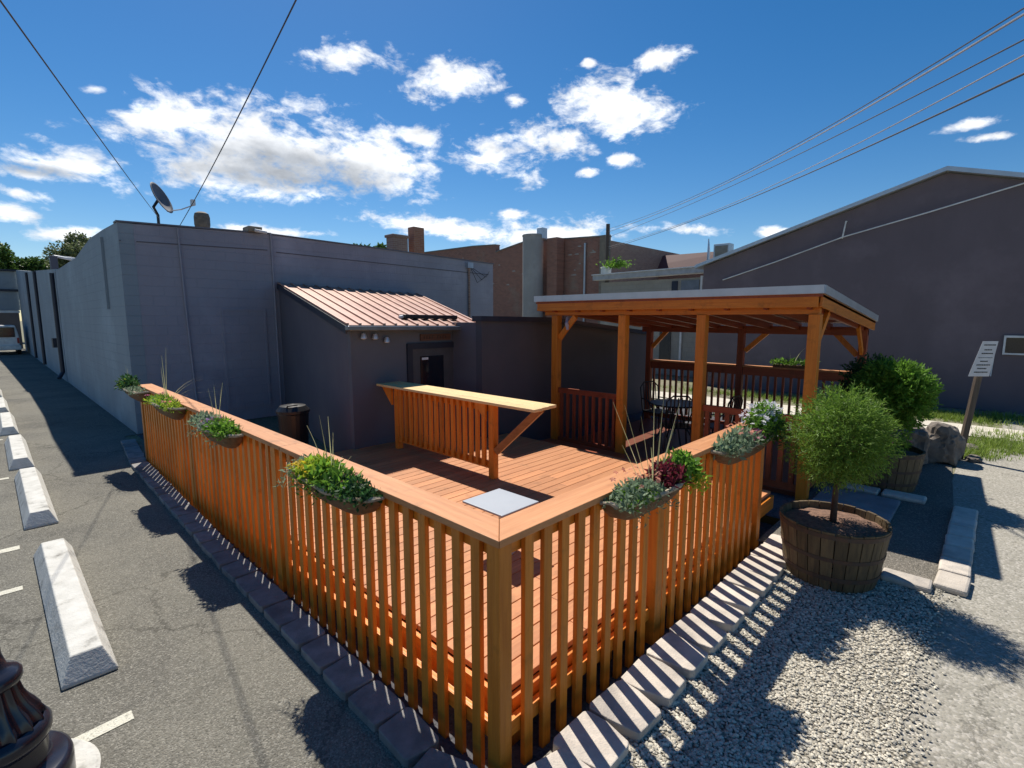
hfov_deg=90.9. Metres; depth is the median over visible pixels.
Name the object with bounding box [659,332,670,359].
window
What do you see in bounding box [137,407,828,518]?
yard ground
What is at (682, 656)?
kerb block
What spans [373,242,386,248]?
broadleaf tree
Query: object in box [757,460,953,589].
path
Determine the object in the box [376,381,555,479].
bar counter
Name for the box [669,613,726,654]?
kerb block
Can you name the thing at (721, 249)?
rooftop unit
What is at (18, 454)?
wheel stop
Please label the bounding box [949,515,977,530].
edging block
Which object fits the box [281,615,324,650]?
kerb block
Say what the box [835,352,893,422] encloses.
dark shrub
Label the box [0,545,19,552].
parking line
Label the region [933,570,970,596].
edging block
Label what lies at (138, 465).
kerb block
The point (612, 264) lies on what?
roof plant
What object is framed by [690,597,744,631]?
kerb block
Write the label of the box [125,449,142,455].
kerb block
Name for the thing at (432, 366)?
door
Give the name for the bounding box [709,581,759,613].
kerb block
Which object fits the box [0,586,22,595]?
parking line
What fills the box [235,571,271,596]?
kerb block
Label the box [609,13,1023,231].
overhead wire
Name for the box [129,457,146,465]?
kerb block
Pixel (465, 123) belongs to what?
sky
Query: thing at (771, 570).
kerb block
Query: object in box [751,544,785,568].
kerb block
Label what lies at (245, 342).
blocked doorway
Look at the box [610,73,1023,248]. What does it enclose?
overhead wire
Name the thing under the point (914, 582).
edging block
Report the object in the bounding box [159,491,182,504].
kerb block
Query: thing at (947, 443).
boulder
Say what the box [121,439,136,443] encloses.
kerb block
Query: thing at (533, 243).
masonry stack
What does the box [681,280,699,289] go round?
window
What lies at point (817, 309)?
gazebo
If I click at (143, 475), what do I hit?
kerb block
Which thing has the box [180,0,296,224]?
overhead wire
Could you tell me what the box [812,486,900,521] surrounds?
paving slab
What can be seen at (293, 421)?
trash bin
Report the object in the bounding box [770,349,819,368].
rail planter
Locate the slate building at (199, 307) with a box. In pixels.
[16,220,493,433]
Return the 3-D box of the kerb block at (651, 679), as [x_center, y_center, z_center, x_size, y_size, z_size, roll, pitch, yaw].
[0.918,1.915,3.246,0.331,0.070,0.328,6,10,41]
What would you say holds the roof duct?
on the slate building at (199, 307)
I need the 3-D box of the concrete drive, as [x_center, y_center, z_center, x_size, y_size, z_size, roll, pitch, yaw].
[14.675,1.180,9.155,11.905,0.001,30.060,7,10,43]
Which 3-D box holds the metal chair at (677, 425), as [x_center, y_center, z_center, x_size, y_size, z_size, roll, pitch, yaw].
[2.853,0.661,8.742,0.543,1.016,0.586,1,7,8]
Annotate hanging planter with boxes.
[114,367,148,401]
[143,363,192,419]
[186,383,243,448]
[273,417,384,514]
[600,399,711,527]
[709,398,792,464]
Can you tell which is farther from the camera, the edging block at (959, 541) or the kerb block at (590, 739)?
the edging block at (959, 541)
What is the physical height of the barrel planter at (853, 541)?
0.556 m
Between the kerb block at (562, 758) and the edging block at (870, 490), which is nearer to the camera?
the kerb block at (562, 758)
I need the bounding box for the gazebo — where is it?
[534,285,878,500]
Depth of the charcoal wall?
9.71 m
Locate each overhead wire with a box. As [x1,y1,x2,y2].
[0,0,158,217]
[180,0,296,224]
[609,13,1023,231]
[610,8,1023,228]
[610,55,1023,246]
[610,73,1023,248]
[612,39,1023,235]
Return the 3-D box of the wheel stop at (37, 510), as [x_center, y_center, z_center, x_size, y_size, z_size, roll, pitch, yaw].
[-6.287,1.426,6.618,2.620,0.160,0.290,7,10,43]
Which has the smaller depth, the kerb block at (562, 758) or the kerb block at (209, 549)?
the kerb block at (562, 758)
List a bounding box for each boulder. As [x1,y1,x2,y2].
[891,425,929,464]
[925,422,965,465]
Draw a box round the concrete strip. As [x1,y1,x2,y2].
[654,391,1023,440]
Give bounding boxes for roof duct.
[49,255,73,268]
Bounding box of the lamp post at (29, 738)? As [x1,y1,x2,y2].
[0,647,100,767]
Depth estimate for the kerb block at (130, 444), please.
9.24 m
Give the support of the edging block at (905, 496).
on the path
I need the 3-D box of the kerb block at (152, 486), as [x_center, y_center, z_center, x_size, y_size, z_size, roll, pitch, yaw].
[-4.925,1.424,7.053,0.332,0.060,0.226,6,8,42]
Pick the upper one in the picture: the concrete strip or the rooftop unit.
the rooftop unit
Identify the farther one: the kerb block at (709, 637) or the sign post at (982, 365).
the sign post at (982, 365)
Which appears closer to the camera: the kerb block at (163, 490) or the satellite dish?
the kerb block at (163, 490)
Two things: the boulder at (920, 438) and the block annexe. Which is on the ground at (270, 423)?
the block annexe
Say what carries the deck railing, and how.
on the ground under deck at (447, 745)
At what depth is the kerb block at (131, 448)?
8.98 m
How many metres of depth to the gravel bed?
3.22 m
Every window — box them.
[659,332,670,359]
[671,281,677,290]
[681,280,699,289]
[1002,335,1023,354]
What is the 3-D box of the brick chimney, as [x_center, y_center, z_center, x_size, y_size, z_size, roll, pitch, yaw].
[-3.971,-5.284,20.984,0.400,2.360,0.530,7,10,43]
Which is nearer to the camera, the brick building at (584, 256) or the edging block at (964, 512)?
the edging block at (964, 512)
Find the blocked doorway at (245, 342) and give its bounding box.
[221,309,270,408]
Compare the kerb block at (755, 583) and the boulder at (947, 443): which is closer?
the kerb block at (755, 583)
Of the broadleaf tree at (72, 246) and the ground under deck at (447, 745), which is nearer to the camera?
the ground under deck at (447, 745)
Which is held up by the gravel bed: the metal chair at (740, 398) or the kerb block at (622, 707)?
the kerb block at (622, 707)
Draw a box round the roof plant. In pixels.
[596,255,635,269]
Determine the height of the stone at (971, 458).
0.110 m
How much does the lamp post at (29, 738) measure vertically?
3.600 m
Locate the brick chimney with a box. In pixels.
[408,226,424,253]
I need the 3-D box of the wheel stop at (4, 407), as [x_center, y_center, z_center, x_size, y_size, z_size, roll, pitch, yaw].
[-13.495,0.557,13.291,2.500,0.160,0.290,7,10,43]
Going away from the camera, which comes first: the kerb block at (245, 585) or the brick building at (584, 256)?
the kerb block at (245, 585)
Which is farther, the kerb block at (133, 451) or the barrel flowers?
the kerb block at (133, 451)
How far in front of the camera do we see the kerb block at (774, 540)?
5.21 m
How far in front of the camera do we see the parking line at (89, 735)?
2.91 m
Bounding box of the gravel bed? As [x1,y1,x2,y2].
[544,567,940,767]
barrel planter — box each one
[779,500,892,593]
[852,444,925,492]
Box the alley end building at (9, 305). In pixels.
[0,269,22,348]
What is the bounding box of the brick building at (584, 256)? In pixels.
[425,235,676,323]
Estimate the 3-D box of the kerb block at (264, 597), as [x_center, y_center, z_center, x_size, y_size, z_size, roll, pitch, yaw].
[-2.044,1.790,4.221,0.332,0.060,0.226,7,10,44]
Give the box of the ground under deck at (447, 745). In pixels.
[215,522,772,767]
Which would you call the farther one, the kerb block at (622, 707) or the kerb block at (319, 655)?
the kerb block at (319, 655)
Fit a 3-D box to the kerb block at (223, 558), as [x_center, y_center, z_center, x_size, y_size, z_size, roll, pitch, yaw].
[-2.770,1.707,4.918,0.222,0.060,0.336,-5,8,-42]
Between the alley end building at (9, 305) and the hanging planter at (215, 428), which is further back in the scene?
the alley end building at (9, 305)
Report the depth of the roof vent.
12.08 m
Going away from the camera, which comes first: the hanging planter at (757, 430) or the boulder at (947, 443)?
the hanging planter at (757, 430)
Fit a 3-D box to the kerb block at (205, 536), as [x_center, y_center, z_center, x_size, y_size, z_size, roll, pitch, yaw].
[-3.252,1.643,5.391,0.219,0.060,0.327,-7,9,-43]
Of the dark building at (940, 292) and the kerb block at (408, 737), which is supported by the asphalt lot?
the kerb block at (408, 737)
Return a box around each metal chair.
[639,381,675,435]
[658,395,692,452]
[704,395,742,433]
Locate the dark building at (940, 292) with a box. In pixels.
[695,166,1023,414]
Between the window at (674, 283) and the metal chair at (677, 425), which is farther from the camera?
the window at (674, 283)
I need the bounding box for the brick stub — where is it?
[384,234,408,251]
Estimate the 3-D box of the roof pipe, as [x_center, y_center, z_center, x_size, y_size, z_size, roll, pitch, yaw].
[12.115,-8.078,31.049,0.217,1.702,0.217,7,10,43]
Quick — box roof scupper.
[243,226,266,233]
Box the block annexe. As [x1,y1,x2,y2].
[591,266,703,376]
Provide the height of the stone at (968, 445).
0.129 m
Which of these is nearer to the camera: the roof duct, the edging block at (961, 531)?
the edging block at (961, 531)
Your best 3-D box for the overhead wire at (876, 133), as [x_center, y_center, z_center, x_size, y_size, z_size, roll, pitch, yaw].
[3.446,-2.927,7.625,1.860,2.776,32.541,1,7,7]
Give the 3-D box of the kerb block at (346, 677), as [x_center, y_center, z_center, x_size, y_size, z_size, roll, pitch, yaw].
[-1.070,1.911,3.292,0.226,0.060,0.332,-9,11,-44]
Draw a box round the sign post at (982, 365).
[960,341,997,459]
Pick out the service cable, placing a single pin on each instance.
(881, 226)
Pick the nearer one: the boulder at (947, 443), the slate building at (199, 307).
the boulder at (947, 443)
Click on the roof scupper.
(253, 229)
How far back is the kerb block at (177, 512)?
6.07 m
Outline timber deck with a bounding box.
[266,430,773,745]
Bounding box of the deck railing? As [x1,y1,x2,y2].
[138,384,764,767]
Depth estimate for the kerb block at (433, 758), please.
2.64 m
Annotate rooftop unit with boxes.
[713,243,733,257]
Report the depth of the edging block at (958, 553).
4.96 m
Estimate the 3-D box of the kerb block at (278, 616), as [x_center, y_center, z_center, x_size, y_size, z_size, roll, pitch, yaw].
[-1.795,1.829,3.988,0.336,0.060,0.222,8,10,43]
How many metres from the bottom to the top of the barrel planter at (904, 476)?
0.555 m
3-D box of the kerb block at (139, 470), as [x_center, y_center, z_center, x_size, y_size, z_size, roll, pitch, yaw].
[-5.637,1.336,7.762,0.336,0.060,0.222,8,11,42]
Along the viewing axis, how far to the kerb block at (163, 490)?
6.79 m
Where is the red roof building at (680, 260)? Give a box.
[657,252,712,279]
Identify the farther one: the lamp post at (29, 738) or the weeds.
the weeds
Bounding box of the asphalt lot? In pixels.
[0,348,415,767]
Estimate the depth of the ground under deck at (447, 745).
3.29 m
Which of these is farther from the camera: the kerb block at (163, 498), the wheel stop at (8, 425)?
the wheel stop at (8, 425)
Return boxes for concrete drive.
[892,413,1023,767]
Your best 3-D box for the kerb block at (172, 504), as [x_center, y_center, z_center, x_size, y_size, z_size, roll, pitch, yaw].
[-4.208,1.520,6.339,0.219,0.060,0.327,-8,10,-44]
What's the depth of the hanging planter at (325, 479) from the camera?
3.27 m
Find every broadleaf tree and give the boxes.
[0,242,18,293]
[6,256,49,277]
[42,230,90,269]
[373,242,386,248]
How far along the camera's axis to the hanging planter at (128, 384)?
7.94 m
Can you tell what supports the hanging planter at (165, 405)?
hanging from the deck railing
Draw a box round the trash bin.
[276,403,309,461]
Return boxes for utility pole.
[601,224,610,282]
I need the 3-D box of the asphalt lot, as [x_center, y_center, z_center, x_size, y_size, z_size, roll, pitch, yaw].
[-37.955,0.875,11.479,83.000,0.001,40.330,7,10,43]
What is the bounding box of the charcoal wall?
[452,316,646,438]
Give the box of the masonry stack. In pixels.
[522,227,563,318]
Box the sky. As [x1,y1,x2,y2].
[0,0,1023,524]
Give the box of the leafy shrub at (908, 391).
[846,353,945,441]
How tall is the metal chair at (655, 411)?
1.016 m
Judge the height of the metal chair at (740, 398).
1.016 m
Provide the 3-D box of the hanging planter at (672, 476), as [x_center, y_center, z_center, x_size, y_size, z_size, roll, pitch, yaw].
[0.970,0.476,3.310,0.359,0.780,1.082,7,10,43]
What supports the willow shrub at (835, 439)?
on the barrel planter at (853, 541)
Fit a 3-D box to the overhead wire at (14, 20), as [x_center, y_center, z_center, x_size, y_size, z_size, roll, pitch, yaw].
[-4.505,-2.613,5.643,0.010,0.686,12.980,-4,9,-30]
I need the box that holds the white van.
[0,325,21,353]
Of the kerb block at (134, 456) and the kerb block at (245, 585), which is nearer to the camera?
the kerb block at (245, 585)
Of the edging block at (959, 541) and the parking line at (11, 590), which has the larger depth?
the edging block at (959, 541)
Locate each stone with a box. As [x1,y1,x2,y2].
[964,454,982,462]
[966,443,978,449]
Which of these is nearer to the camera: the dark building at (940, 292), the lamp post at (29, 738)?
the lamp post at (29, 738)
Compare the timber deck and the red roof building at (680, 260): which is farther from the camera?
the red roof building at (680, 260)
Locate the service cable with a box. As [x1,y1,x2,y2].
[722,183,1023,279]
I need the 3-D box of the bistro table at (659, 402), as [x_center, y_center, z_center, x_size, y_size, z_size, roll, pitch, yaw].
[3.023,0.715,9.388,0.920,0.743,0.920,7,10,43]
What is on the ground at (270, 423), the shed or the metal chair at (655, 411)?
the shed
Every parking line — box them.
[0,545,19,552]
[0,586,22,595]
[73,711,133,741]
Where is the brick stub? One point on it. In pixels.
(396, 242)
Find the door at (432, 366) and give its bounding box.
[413,347,453,436]
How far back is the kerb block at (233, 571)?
4.64 m
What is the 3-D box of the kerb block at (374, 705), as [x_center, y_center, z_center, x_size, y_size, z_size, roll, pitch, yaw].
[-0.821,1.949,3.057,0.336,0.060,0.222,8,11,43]
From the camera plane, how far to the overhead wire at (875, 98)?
4.99 m
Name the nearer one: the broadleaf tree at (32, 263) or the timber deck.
the timber deck
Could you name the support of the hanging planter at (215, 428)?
hanging from the deck railing
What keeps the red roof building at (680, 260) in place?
on the ground at (270, 423)
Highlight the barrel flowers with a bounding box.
[846,429,912,455]
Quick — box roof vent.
[194,211,210,227]
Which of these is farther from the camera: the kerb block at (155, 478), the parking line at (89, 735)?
the kerb block at (155, 478)
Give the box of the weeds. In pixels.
[660,383,1023,460]
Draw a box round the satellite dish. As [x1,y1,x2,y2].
[150,182,195,223]
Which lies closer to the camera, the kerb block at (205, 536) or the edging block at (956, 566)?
the edging block at (956, 566)
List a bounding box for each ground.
[20,321,1002,518]
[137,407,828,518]
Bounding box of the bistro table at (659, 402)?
[650,399,692,446]
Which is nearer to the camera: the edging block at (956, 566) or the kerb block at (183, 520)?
the edging block at (956, 566)
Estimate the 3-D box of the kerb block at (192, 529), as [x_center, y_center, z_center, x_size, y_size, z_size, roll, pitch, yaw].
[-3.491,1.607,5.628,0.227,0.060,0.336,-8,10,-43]
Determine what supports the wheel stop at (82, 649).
on the asphalt lot
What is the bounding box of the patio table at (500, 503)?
[462,488,538,554]
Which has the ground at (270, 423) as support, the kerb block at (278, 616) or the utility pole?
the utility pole
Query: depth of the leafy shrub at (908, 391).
6.71 m
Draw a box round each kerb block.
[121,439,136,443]
[122,442,138,447]
[124,446,139,450]
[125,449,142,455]
[127,453,143,461]
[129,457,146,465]
[132,462,151,470]
[135,466,155,475]
[140,470,159,480]
[144,474,165,485]
[148,480,171,491]
[154,486,176,497]
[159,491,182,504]
[165,498,189,511]
[170,504,197,519]
[178,512,204,527]
[185,519,212,536]
[193,528,222,546]
[201,537,233,557]
[212,548,243,569]
[222,559,257,582]
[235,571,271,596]
[249,583,287,612]
[264,600,305,630]
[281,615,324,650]
[301,634,348,674]
[323,654,373,700]
[348,680,404,731]
[379,707,438,767]
[413,748,477,767]
[527,748,589,767]
[553,711,628,767]
[589,680,660,740]
[621,654,685,707]
[647,632,707,678]
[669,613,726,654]
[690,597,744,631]
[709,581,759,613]
[724,567,772,597]
[738,555,783,581]
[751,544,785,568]
[763,534,781,548]
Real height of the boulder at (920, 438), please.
0.647 m
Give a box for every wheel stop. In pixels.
[0,397,9,412]
[0,412,18,435]
[5,434,34,470]
[14,467,58,529]
[33,538,117,690]
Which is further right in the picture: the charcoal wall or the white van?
the charcoal wall
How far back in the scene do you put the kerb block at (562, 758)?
2.62 m
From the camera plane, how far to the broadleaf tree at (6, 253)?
48.34 m
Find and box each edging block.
[841,482,880,495]
[880,568,932,592]
[881,489,926,503]
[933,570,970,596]
[938,556,971,578]
[941,544,972,564]
[945,534,974,552]
[947,524,975,542]
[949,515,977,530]
[951,506,978,519]
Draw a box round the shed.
[277,282,475,451]
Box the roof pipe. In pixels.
[707,239,709,259]
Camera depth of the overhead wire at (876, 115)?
5.00 m
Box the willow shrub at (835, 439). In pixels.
[778,380,907,522]
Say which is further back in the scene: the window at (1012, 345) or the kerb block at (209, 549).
the window at (1012, 345)

